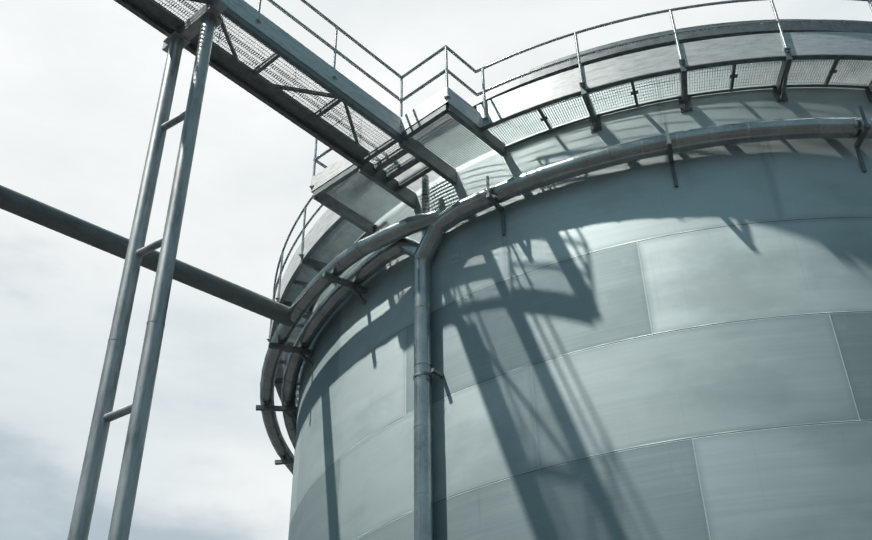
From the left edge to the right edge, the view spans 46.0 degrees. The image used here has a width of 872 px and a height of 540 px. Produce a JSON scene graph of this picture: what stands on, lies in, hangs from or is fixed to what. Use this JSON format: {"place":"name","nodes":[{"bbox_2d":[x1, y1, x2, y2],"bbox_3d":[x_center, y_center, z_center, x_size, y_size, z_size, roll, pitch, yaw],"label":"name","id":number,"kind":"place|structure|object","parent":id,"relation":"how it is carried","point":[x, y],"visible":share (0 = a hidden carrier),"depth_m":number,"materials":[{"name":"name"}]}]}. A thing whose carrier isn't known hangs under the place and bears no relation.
{"place":"outdoors","nodes":[
{"label":"outdoors","id":0,"kind":"place"},
{"bbox_2d":[114,0,505,234],"bbox_3d":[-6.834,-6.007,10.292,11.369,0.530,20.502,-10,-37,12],"label":"elevated walkway","id":1,"kind":"structure","parent":0,"point":[278,41],"depth_m":15.30,"materials":[{"name":"grey metal"}]},
{"bbox_2d":[156,0,491,222],"bbox_3d":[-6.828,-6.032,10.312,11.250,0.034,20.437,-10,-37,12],"label":"walkway grating","id":2,"kind":"object","parent":1,"relation":"attached to","point":[361,193],"visible":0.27,"depth_m":15.89,"materials":[{"name":"grey metal"}]},
{"bbox_2d":[0,0,871,539],"label":"sky","id":3,"kind":"structure","parent":0,"point":[81,80],"materials":[{"name":"white"}]},
{"label":"ground","id":4,"kind":"structure","parent":0,"visible":0},
{"bbox_2d":[67,0,229,539],"bbox_3d":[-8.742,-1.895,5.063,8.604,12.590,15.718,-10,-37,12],"label":"bridge support frame","id":5,"kind":"object","parent":4,"relation":"on","point":[204,21],"visible":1,"depth_m":11.15,"materials":[{"name":"grey metal"}]},
{"bbox_2d":[0,106,871,539],"bbox_3d":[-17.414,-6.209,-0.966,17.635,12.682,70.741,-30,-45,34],"label":"pipework","id":6,"kind":"object","parent":4,"relation":"on","point":[388,244],"visible":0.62,"depth_m":15.54,"materials":[{"name":"metal"}]},
{"bbox_2d":[288,38,871,539],"bbox_3d":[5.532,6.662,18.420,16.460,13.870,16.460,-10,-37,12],"label":"storage tank","id":7,"kind":"object","parent":4,"relation":"on","point":[640,350],"visible":0.81,"depth_m":13.61,"materials":[{"name":"grey metal"}]},
{"bbox_2d":[269,32,871,412],"bbox_3d":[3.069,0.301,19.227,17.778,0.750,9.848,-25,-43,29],"label":"circular catwalk","id":8,"kind":"object","parent":7,"relation":"attached to","point":[734,51],"visible":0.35,"depth_m":15.00,"materials":[{"name":"metal"}]},
{"bbox_2d":[179,0,871,341],"bbox_3d":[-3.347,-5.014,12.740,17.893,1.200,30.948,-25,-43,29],"label":"handrails","id":9,"kind":"object","parent":8,"relation":"on","point":[582,83],"visible":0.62,"depth_m":15.59,"materials":[{"name":"grey metal"}]},
{"bbox_2d":[276,59,871,406],"bbox_3d":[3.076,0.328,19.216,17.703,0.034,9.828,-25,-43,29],"label":"walkway grating","id":10,"kind":"object","parent":8,"relation":"on","point":[343,235],"visible":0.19,"depth_m":15.32,"materials":[{"name":"metal"}]},
{"bbox_2d":[360,19,871,183],"bbox_3d":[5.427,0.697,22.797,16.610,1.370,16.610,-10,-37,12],"label":"tank roof","id":11,"kind":"structure","parent":7,"relation":"on","point":[474,101],"depth_m":15.94,"materials":[{"name":"grey metal"}]},
{"bbox_2d":[450,97,871,264],"bbox_3d":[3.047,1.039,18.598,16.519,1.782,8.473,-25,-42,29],"label":"bolts and plates","id":12,"kind":"object","parent":7,"relation":"in","point":[454,256],"visible":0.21,"depth_m":15.50,"materials":[{"name":"metal"}]}
]}

